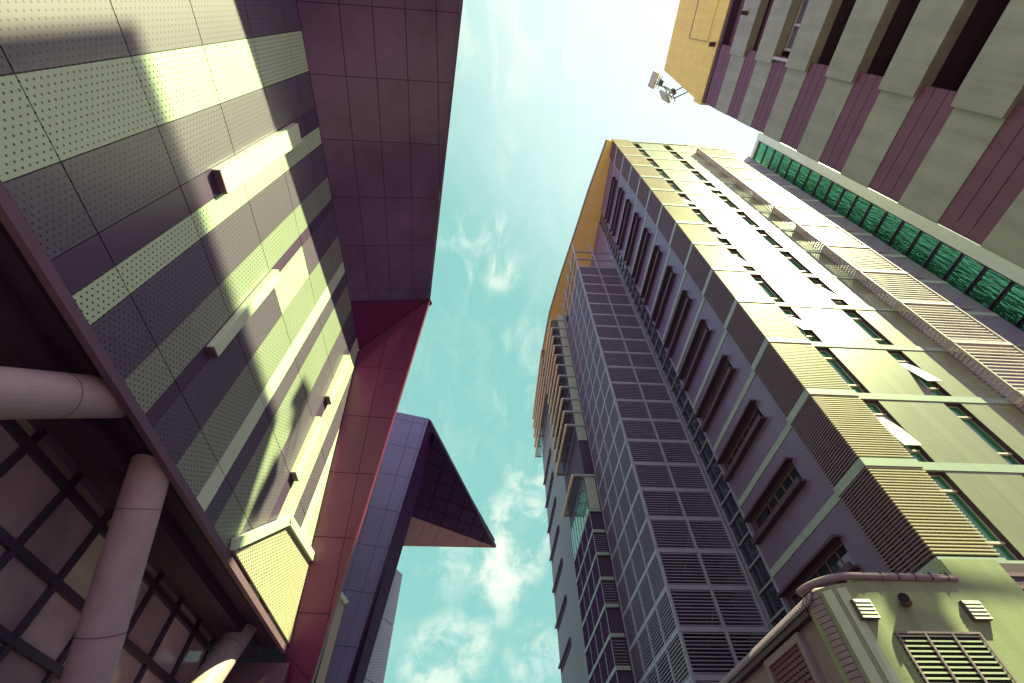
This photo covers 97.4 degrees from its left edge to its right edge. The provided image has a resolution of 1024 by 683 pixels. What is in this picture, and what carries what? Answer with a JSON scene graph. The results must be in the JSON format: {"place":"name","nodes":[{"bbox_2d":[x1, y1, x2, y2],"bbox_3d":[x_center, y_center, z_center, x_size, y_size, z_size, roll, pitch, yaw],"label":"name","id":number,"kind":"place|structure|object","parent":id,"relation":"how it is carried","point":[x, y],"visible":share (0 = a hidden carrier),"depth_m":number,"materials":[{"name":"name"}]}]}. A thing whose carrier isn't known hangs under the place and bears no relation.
{"place":"outdoors","nodes":[
{"label":"outdoors","id":0,"kind":"place"},
{"bbox_2d":[236,412,495,682],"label":"prow building","id":1,"kind":"structure","parent":0,"point":[420,495],"depth_m":33.77,"materials":[{"name":"purple stone"}]},
{"bbox_2d":[364,569,401,682],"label":"clad block","id":2,"kind":"structure","parent":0,"point":[376,671],"depth_m":43.95,"materials":[{"name":"grey metal"}]},
{"bbox_2d":[358,0,758,682],"label":"sky","id":3,"kind":"structure","parent":0,"point":[541,86],"materials":[{"name":"blue"}]},
{"bbox_2d":[532,139,1023,682],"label":"office tower","id":4,"kind":"structure","parent":0,"point":[762,393],"depth_m":25.60,"materials":[{"name":"beige paint"}]},
{"bbox_2d":[543,448,550,485],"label":"slit window","id":5,"kind":"structure","parent":4,"relation":"in","point":[549,454],"depth_m":59.22,"materials":[{"name":"black glass"}]},
{"bbox_2d":[545,471,553,508],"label":"slit window","id":6,"kind":"structure","parent":4,"relation":"in","point":[552,476],"depth_m":56.44,"materials":[{"name":"black glass"}]},
{"bbox_2d":[547,497,555,534],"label":"slit window","id":7,"kind":"structure","parent":4,"relation":"in","point":[554,501],"depth_m":53.47,"materials":[{"name":"black glass"}]},
{"bbox_2d":[549,525,558,560],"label":"slit window","id":8,"kind":"structure","parent":4,"relation":"in","point":[557,528],"depth_m":50.54,"materials":[{"name":"black glass"}]},
{"bbox_2d":[552,558,562,595],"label":"slit window","id":9,"kind":"structure","parent":4,"relation":"in","point":[560,565],"depth_m":47.72,"materials":[{"name":"black glass"}]},
{"bbox_2d":[555,595,566,630],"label":"slit window","id":10,"kind":"structure","parent":4,"relation":"in","point":[564,602],"depth_m":44.94,"materials":[{"name":"black glass"}]},
{"bbox_2d":[558,637,570,672],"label":"slit window","id":11,"kind":"structure","parent":4,"relation":"in","point":[567,648],"depth_m":42.03,"materials":[{"name":"black glass"}]},
{"bbox_2d":[604,177,616,222],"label":"window","id":12,"kind":"structure","parent":4,"relation":"in","point":[614,182],"depth_m":52.67,"materials":[{"name":"brown glass"}]},
{"bbox_2d":[610,187,623,235],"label":"window","id":13,"kind":"structure","parent":4,"relation":"in","point":[620,194],"depth_m":49.79,"materials":[{"name":"brown glass"}]},
{"bbox_2d":[616,199,631,249],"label":"window","id":14,"kind":"structure","parent":4,"relation":"in","point":[625,216],"depth_m":46.92,"materials":[{"name":"brown glass"}]},
{"bbox_2d":[623,212,640,265],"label":"window","id":15,"kind":"structure","parent":4,"relation":"in","point":[636,220],"depth_m":44.01,"materials":[{"name":"brown glass"}]},
{"bbox_2d":[631,227,650,283],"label":"window","id":16,"kind":"structure","parent":4,"relation":"in","point":[640,255],"depth_m":41.16,"materials":[{"name":"brown glass"}]},
{"bbox_2d":[639,150,650,157],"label":"window","id":17,"kind":"structure","parent":4,"relation":"in","point":[642,152],"depth_m":50.22,"materials":[{"name":"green glass"}]},
{"bbox_2d":[640,245,661,304],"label":"window","id":18,"kind":"structure","parent":4,"relation":"in","point":[659,253],"depth_m":38.24,"materials":[{"name":"brown glass"}]},
{"bbox_2d":[647,159,659,167],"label":"window","id":19,"kind":"structure","parent":4,"relation":"in","point":[652,162],"depth_m":47.27,"materials":[{"name":"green glass"}]},
{"bbox_2d":[650,266,675,328],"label":"window","id":20,"kind":"structure","parent":4,"relation":"in","point":[672,276],"depth_m":35.35,"materials":[{"name":"brown glass"}]},
{"bbox_2d":[656,169,670,178],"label":"window","id":21,"kind":"structure","parent":4,"relation":"in","point":[660,171],"depth_m":44.29,"materials":[{"name":"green glass"}]},
{"bbox_2d":[666,180,682,191],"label":"window","id":22,"kind":"structure","parent":4,"relation":"in","point":[671,183],"depth_m":41.43,"materials":[{"name":"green glass"}]},
{"bbox_2d":[670,152,683,159],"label":"window","id":23,"kind":"structure","parent":4,"relation":"in","point":[675,154],"depth_m":50.47,"materials":[{"name":"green glass"}]},
{"bbox_2d":[663,290,691,357],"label":"window","id":24,"kind":"structure","parent":4,"relation":"in","point":[688,301],"depth_m":32.43,"materials":[{"name":"brown glass"}]},
{"bbox_2d":[678,194,696,206],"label":"window","id":25,"kind":"structure","parent":4,"relation":"in","point":[683,196],"depth_m":38.13,"materials":[{"name":"white glass"}]},
{"bbox_2d":[680,161,695,169],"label":"window","id":26,"kind":"structure","parent":4,"relation":"in","point":[685,163],"depth_m":47.50,"materials":[{"name":"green glass"}]},
{"bbox_2d":[677,319,711,390],"bbox_3d":[12.136,0.995,29.766,0.600,1.280,5.110,2,-53,-3],"label":"window","id":27,"kind":"structure","parent":4,"relation":"in","point":[706,334],"depth_m":29.52,"materials":[{"name":"brown glass"}]},
{"bbox_2d":[691,171,707,180],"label":"window","id":28,"kind":"structure","parent":4,"relation":"in","point":[696,173],"depth_m":44.55,"materials":[{"name":"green glass"}]},
{"bbox_2d":[692,209,712,224],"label":"window","id":29,"kind":"structure","parent":4,"relation":"in","point":[703,218],"depth_m":35.49,"materials":[{"name":"green glass"}]},
{"bbox_2d":[704,183,723,194],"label":"window","id":30,"kind":"structure","parent":4,"relation":"in","point":[709,185],"depth_m":41.19,"materials":[{"name":"white glass"}]},
{"bbox_2d":[694,355,735,431],"bbox_3d":[12.187,3.190,26.876,0.600,1.280,5.110,2,-53,-3],"label":"window","id":31,"kind":"structure","parent":4,"relation":"in","point":[729,372],"depth_m":26.69,"materials":[{"name":"brown glass"}]},
{"bbox_2d":[708,227,732,245],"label":"window","id":32,"kind":"structure","parent":4,"relation":"in","point":[723,239],"depth_m":32.19,"materials":[{"name":"white glass"}]},
{"bbox_2d":[718,196,740,209],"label":"window","id":33,"kind":"structure","parent":4,"relation":"in","point":[725,199],"depth_m":38.65,"materials":[{"name":"green glass"}]},
{"bbox_2d":[727,249,755,270],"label":"window","id":34,"kind":"structure","parent":4,"relation":"in","point":[745,264],"depth_m":29.39,"materials":[{"name":"white glass"}]},
{"bbox_2d":[716,399,766,481],"bbox_3d":[12.239,5.385,23.985,0.600,1.280,5.110,2,-53,-3],"label":"window","id":35,"kind":"structure","parent":4,"relation":"in","point":[757,420],"depth_m":23.83,"materials":[{"name":"brown glass"}]},
{"bbox_2d":[736,212,760,227],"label":"window","id":36,"kind":"structure","parent":4,"relation":"in","point":[745,217],"depth_m":35.69,"materials":[{"name":"green glass"}]},
{"bbox_2d":[751,275,785,302],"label":"window","id":37,"kind":"structure","parent":4,"relation":"in","point":[759,279],"depth_m":26.71,"materials":[{"name":"green glass"}]},
{"bbox_2d":[755,230,784,248],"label":"window","id":38,"kind":"structure","parent":4,"relation":"in","point":[763,233],"depth_m":32.73,"materials":[{"name":"green glass"}]},
{"bbox_2d":[742,457,806,544],"bbox_3d":[12.290,7.580,21.094,0.600,1.280,5.110,2,-53,-3],"label":"window","id":39,"kind":"structure","parent":4,"relation":"in","point":[791,485],"depth_m":20.97,"materials":[{"name":"brown glass"}]},
{"bbox_2d":[778,251,812,273],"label":"window","id":40,"kind":"structure","parent":4,"relation":"in","point":[796,263],"depth_m":29.82,"materials":[{"name":"green glass"}]},
{"bbox_2d":[779,307,821,341],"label":"window","id":41,"kind":"structure","parent":4,"relation":"in","point":[806,329],"depth_m":23.36,"materials":[{"name":"white glass"}]},
{"bbox_2d":[776,534,860,606],"bbox_3d":[12.342,9.775,18.204,0.600,1.280,5.110,2,-53,-3],"label":"window","id":42,"kind":"structure","parent":4,"relation":"in","point":[839,561],"depth_m":17.90,"materials":[{"name":"brown glass"}]},
{"bbox_2d":[806,277,848,305],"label":"window","id":43,"kind":"structure","parent":4,"relation":"in","point":[817,282],"depth_m":26.64,"materials":[{"name":"white glass"}]},
{"bbox_2d":[815,347,869,392],"bbox_3d":[15.036,1.352,20.721,0.818,3.218,0.240,2,-53,-3],"label":"window","id":44,"kind":"structure","parent":4,"relation":"in","point":[837,365],"depth_m":20.81,"materials":[{"name":"green glass"}]},
{"bbox_2d":[842,310,893,344],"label":"window","id":45,"kind":"structure","parent":4,"relation":"in","point":[856,317],"depth_m":23.93,"materials":[{"name":"green glass"}]},
{"bbox_2d":[863,400,933,461],"bbox_3d":[15.092,3.491,17.788,0.818,3.218,0.380,2,-53,-3],"label":"window","id":46,"kind":"structure","parent":4,"relation":"in","point":[913,447],"depth_m":17.57,"materials":[{"name":"green glass"}]},
{"bbox_2d":[886,350,950,395],"bbox_3d":[18.747,1.403,20.826,0.798,3.218,0.502,2,-53,-3],"label":"window","id":47,"kind":"structure","parent":4,"relation":"in","point":[929,381],"depth_m":20.67,"materials":[{"name":"green glass"}]},
{"bbox_2d":[925,472,1023,560],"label":"window","id":48,"kind":"structure","parent":4,"relation":"in","point":[1006,550],"depth_m":14.89,"materials":[{"name":"green glass"}]},
{"bbox_2d":[944,403,1023,464],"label":"window","id":49,"kind":"structure","parent":4,"relation":"in","point":[968,418],"depth_m":18.06,"materials":[{"name":"green glass"}]},
{"bbox_2d":[664,0,1023,268],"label":"striped block","id":50,"kind":"structure","parent":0,"point":[916,106],"depth_m":15.54,"materials":[{"name":"grey paint"}]},
{"bbox_2d":[648,71,669,89],"bbox_3d":[12.911,-22.495,38.810,1.846,1.850,1.243,2,-53,-3],"label":"panel antenna","id":51,"kind":"object","parent":50,"relation":"on","point":[653,80],"visible":0.91,"depth_m":38.55,"materials":[{"name":"metal"}]},
{"bbox_2d":[659,85,687,103],"bbox_3d":[12.890,-19.984,35.819,1.811,2.350,0.998,-31,-58,20],"label":"panel antenna","id":52,"kind":"object","parent":50,"relation":"on","point":[665,97],"visible":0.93,"depth_m":35.66,"materials":[{"name":"metal"}]},
{"bbox_2d":[719,559,1023,682],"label":"building","id":53,"kind":"structure","parent":0,"point":[958,621],"depth_m":10.32,"materials":[{"name":"paint"}]},
{"bbox_2d":[750,132,1023,331],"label":"glass stair wing","id":54,"kind":"structure","parent":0,"point":[991,281],"depth_m":32.35,"materials":[{"name":"green glass"}]},
{"bbox_3d":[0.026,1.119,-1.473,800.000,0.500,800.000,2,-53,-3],"label":"ground","id":55,"kind":"structure","parent":0,"visible":0},
{"bbox_2d":[0,0,462,682],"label":"perforated hall","id":56,"kind":"structure","parent":55,"relation":"on","point":[218,228],"depth_m":13.25,"materials":[{"name":"purple metal"}]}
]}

